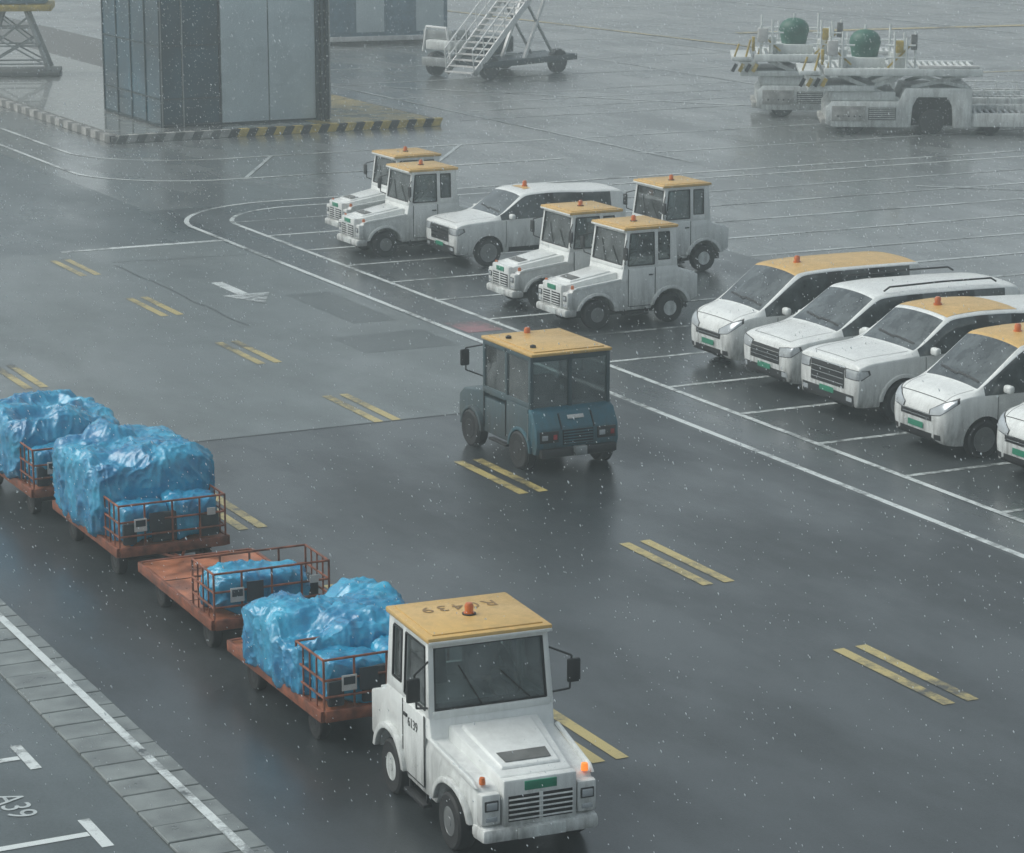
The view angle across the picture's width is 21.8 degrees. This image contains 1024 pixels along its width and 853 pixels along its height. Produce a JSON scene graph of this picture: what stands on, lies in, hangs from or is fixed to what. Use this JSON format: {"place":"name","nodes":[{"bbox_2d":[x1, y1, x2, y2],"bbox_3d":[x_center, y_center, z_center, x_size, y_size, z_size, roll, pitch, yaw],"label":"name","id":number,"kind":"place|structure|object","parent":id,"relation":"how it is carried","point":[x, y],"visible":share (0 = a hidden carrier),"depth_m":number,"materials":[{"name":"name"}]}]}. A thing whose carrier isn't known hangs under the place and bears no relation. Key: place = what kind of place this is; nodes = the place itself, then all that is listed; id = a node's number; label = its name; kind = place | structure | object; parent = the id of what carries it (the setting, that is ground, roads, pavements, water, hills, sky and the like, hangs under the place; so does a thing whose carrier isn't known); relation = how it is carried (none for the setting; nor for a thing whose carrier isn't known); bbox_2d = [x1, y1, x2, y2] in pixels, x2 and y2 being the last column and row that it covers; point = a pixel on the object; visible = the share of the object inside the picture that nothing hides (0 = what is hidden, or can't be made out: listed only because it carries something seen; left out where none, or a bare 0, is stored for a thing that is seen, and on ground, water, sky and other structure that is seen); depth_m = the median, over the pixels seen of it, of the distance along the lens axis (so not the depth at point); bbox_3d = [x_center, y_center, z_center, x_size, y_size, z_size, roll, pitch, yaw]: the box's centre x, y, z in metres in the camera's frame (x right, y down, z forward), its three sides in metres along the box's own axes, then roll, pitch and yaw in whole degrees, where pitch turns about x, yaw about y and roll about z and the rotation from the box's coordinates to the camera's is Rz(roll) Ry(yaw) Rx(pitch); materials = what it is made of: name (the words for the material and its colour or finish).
{"place":"outdoors","nodes":[
{"label":"outdoors","id":0,"kind":"place"},
{"bbox_2d":[0,676,173,852],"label":"service pavement","id":1,"kind":"structure","parent":0,"point":[63,801],"depth_m":28.58,"materials":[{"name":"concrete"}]},
{"bbox_2d":[0,796,36,815],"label":"bay lettering","id":2,"kind":"object","parent":1,"relation":"on","point":[17,806],"visible":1,"depth_m":28.30},
{"bbox_2d":[0,745,113,850],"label":"bay marking","id":3,"kind":"object","parent":1,"relation":"on","point":[88,824],"visible":1,"depth_m":27.58,"materials":[{"name":"white paint"}]},
{"bbox_2d":[0,153,218,257],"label":"road","id":4,"kind":"structure","parent":0,"point":[143,227],"depth_m":69.48,"materials":[{"name":"grey asphalt"}]},
{"bbox_2d":[100,0,330,127],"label":"glass pier building","id":5,"kind":"structure","parent":0,"point":[140,43],"depth_m":88.93,"materials":[{"name":"metal"}]},
{"bbox_2d":[0,241,611,441],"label":"road","id":6,"kind":"structure","parent":0,"point":[305,404],"depth_m":52.76,"materials":[{"name":"grey asphalt"}]},
{"bbox_2d":[115,254,246,324],"bbox_3d":[-7.507,-3.100,59.497,3.196,0.001,9.279,-1,13,-5],"label":"tar seam","id":7,"kind":"object","parent":6,"relation":"on","point":[178,293],"visible":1,"depth_m":59.57,"materials":[{"name":"black asphalt"}]},
{"bbox_2d":[288,291,456,352],"bbox_3d":[-3.477,-2.227,55.704,2.000,0.001,6.800,-6,14,-26],"label":"road patch","id":8,"kind":"object","parent":6,"relation":"on","point":[335,305],"visible":1,"depth_m":54.28,"materials":[{"name":"grey asphalt"}]},
{"bbox_2d":[0,397,1023,852],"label":"road","id":9,"kind":"structure","parent":0,"point":[946,761],"depth_m":34.27,"materials":[{"name":"grey asphalt"}]},
{"bbox_2d":[0,389,119,513],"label":"baggage cart","id":10,"kind":"object","parent":9,"relation":"on","point":[16,460],"visible":0.48,"depth_m":40.30,"materials":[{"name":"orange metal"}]},
{"bbox_2d":[52,418,229,573],"bbox_3d":[-5.238,0.991,37.813,1.928,1.745,3.801,-6,14,-26],"label":"baggage cart","id":11,"kind":"object","parent":9,"relation":"on","point":[121,463],"visible":1,"depth_m":37.12,"materials":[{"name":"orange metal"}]},
{"bbox_2d":[138,544,329,646],"bbox_3d":[-3.559,2.049,34.616,1.650,1.115,3.801,-6,14,-25],"label":"baggage cart","id":12,"kind":"object","parent":9,"relation":"on","point":[247,574],"visible":0.81,"depth_m":33.70,"materials":[{"name":"orange metal"}]},
{"bbox_2d":[195,413,459,441],"bbox_3d":[-4.228,0.134,45.416,13.550,0.001,0.050,-6,14,-26],"label":"tar seam","id":13,"kind":"object","parent":9,"relation":"on","point":[325,427],"visible":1,"depth_m":45.92,"materials":[{"name":"black asphalt"}]},
{"bbox_2d":[227,576,449,738],"bbox_3d":[-1.957,2.700,31.228,1.903,1.361,3.801,-6,14,-26],"label":"baggage cart","id":14,"kind":"object","parent":9,"relation":"on","point":[326,627],"visible":0.64,"depth_m":30.62,"materials":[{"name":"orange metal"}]},
{"bbox_2d":[372,592,597,850],"bbox_3d":[-0.334,2.998,28.045,1.950,2.205,3.355,-5,14,-22],"label":"airport tow tractor","id":15,"kind":"object","parent":9,"relation":"on","point":[506,721],"visible":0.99,"depth_m":27.58,"materials":[{"name":"white paint"}]},
{"bbox_2d":[0,259,977,762],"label":"yellow lane marking","id":16,"kind":"object","parent":9,"relation":"on","point":[590,737],"visible":0.75,"depth_m":38.16,"materials":[{"name":"yellow paint"}]},
{"bbox_2d":[459,327,617,469],"bbox_3d":[0.423,-0.558,43.901,2.068,2.079,3.126,-6,14,-26],"label":"aircraft tug","id":17,"kind":"object","parent":9,"relation":"on","point":[562,430],"visible":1,"depth_m":43.05,"materials":[{"name":"teal paint"}]},
{"bbox_2d":[0,0,1023,852],"bbox_3d":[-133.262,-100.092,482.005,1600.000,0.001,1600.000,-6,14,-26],"label":"ground","id":18,"kind":"structure","parent":0,"point":[202,160],"depth_m":86.41,"materials":[{"name":"concrete"}]},
{"bbox_2d":[0,599,273,852],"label":"slab strip","id":19,"kind":"object","parent":18,"relation":"on","point":[26,671],"visible":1,"depth_m":29.92,"materials":[{"name":"grey concrete"}]},
{"bbox_2d":[0,613,254,852],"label":"strip edge line","id":20,"kind":"object","parent":19,"relation":"on","point":[198,804],"depth_m":30.18,"materials":[{"name":"white paint"}]},
{"bbox_2d":[0,17,442,143],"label":"traffic island","id":21,"kind":"structure","parent":18,"relation":"on","point":[100,123],"depth_m":93.89,"materials":[{"name":"concrete"}]},
{"bbox_2d":[0,0,61,75],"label":"jet bridge support","id":22,"kind":"object","parent":21,"relation":"on","point":[50,69],"visible":1,"depth_m":105.41,"materials":[{"name":"steel"},{"name":"yellow paint"}]},
{"bbox_2d":[244,145,460,177],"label":"chevron marking","id":23,"kind":"object","parent":18,"relation":"on","point":[269,157],"visible":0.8,"depth_m":81.64,"materials":[{"name":"white paint"}]},
{"bbox_2d":[330,0,446,45],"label":"service cabin","id":24,"kind":"object","parent":18,"relation":"on","point":[396,16],"visible":0.59,"depth_m":122.72,"materials":[{"name":"grey metal"}]},
{"bbox_2d":[422,0,576,79],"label":"passenger boarding stairs","id":25,"kind":"structure","parent":18,"relation":"on","point":[475,42],"depth_m":107.49,"materials":[{"name":"white paint"}]},
{"bbox_2d":[0,127,1023,557],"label":"white lane marking","id":26,"kind":"object","parent":18,"relation":"on","point":[258,297],"visible":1,"depth_m":57.72,"materials":[{"name":"white paint"}]},
{"bbox_2d":[332,0,1023,161],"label":"apron guide line","id":27,"kind":"object","parent":18,"relation":"on","point":[682,72],"visible":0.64,"depth_m":106.64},
{"bbox_2d":[334,3,1023,276],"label":"apron marking","id":28,"kind":"object","parent":18,"relation":"on","point":[788,143],"visible":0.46,"depth_m":77.73,"materials":[{"name":"white paint"}]},
{"bbox_2d":[338,84,1023,189],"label":"apron guide line","id":29,"kind":"object","parent":18,"relation":"on","point":[652,100],"visible":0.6,"depth_m":99.41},
{"bbox_2d":[447,10,1023,71],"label":"apron yellow marking","id":30,"kind":"object","parent":18,"relation":"on","point":[644,33],"visible":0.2,"depth_m":129.75,"materials":[{"name":"yellow paint"}]},
{"bbox_2d":[730,13,1023,116],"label":"container loader","id":31,"kind":"object","parent":18,"relation":"on","point":[774,53],"visible":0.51,"depth_m":93.19,"materials":[{"name":"metal"}]},
{"bbox_2d":[735,24,1023,32],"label":"apron yellow marking","id":32,"kind":"object","parent":18,"relation":"on","point":[910,28],"visible":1,"depth_m":132.82,"materials":[{"name":"paint"}]},
{"bbox_2d":[796,24,1023,134],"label":"container loader","id":33,"kind":"object","parent":18,"relation":"on","point":[849,103],"visible":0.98,"depth_m":88.04,"materials":[{"name":"metal"}]},
{"bbox_2d":[0,0,1023,851],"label":"falling snow","id":34,"kind":"structure","parent":0,"point":[510,258],"depth_m":38.31,"materials":[{"name":"white snow"}]},
{"bbox_2d":[147,187,1023,559],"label":"parking pavement","id":35,"kind":"structure","parent":0,"point":[909,453],"depth_m":50.21,"materials":[{"name":"grey asphalt"}]},
{"bbox_2d":[325,146,458,233],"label":"airport tow tractor","id":36,"kind":"object","parent":35,"relation":"on","point":[342,205],"visible":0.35,"depth_m":66.58,"materials":[{"name":"white paint"}]},
{"bbox_2d":[337,159,469,256],"bbox_3d":[-2.493,-5.365,64.474,3.355,2.205,1.950,-6,14,-25],"label":"airport tow tractor","id":37,"kind":"object","parent":35,"relation":"on","point":[403,227],"visible":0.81,"depth_m":63.92,"materials":[{"name":"white paint"}]},
{"bbox_2d":[445,320,503,332],"bbox_3d":[-0.795,-2.078,55.045,0.800,0.001,1.200,-6,14,-26],"label":"pink marking","id":38,"kind":"object","parent":35,"relation":"on","point":[473,326],"visible":1,"depth_m":55.02,"materials":[{"name":"pink paint"}]},
{"bbox_2d":[426,180,625,266],"bbox_3d":[0.333,-4.962,63.498,4.577,1.855,2.158,-6,14,-26],"label":"van","id":39,"kind":"object","parent":35,"relation":"on","point":[500,230],"visible":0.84,"depth_m":62.61,"materials":[{"name":"white paint"}]},
{"bbox_2d":[487,200,622,309],"bbox_3d":[1.201,-3.805,57.677,3.355,2.205,1.950,-6,14,-26],"label":"airport tow tractor","id":40,"kind":"object","parent":35,"relation":"on","point":[525,272],"visible":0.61,"depth_m":57.07,"materials":[{"name":"white paint"}]},
{"bbox_2d":[536,215,696,328],"bbox_3d":[2.255,-3.306,55.503,3.355,2.205,1.950,-7,15,-27],"label":"airport tow tractor","id":41,"kind":"object","parent":35,"relation":"on","point":[676,292],"visible":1,"depth_m":55.07,"materials":[{"name":"white paint"}]},
{"bbox_2d":[238,215,1023,512],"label":"stall marking","id":42,"kind":"object","parent":35,"relation":"on","point":[978,466],"visible":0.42,"depth_m":51.76,"materials":[{"name":"white paint"}]},
{"bbox_2d":[623,174,728,270],"bbox_3d":[3.415,-4.743,61.763,3.355,2.205,1.950,-7,14,-26],"label":"airport tow tractor","id":43,"kind":"object","parent":35,"relation":"on","point":[684,209],"visible":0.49,"depth_m":61.56,"materials":[{"name":"white paint"}]},
{"bbox_2d":[691,251,920,360],"bbox_3d":[5.709,-2.349,51.736,4.414,2.025,2.200,-6,14,-26],"label":"parked van","id":44,"kind":"object","parent":35,"relation":"on","point":[788,287],"visible":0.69,"depth_m":50.91,"materials":[{"name":"white paint"}]},
{"bbox_2d":[744,266,1019,383],"bbox_3d":[6.935,-1.825,49.684,5.166,1.923,2.300,-6,14,-25],"label":"parked wagon","id":45,"kind":"object","parent":35,"relation":"on","point":[845,299],"visible":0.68,"depth_m":48.92,"materials":[{"name":"white paint"}]},
{"bbox_2d":[801,294,1023,422],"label":"van","id":46,"kind":"object","parent":35,"relation":"on","point":[878,356],"visible":0.74,"depth_m":46.52,"materials":[{"name":"white paint"}]},
{"bbox_2d":[895,322,1023,457],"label":"parked van","id":47,"kind":"object","parent":35,"relation":"on","point":[938,418],"visible":0.98,"depth_m":43.75,"materials":[{"name":"white paint"}]},
{"bbox_2d":[997,402,1023,467],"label":"parked van","id":48,"kind":"object","parent":35,"relation":"on","point":[1010,446],"visible":0.99,"depth_m":42.20,"materials":[{"name":"white paint"}]}
]}

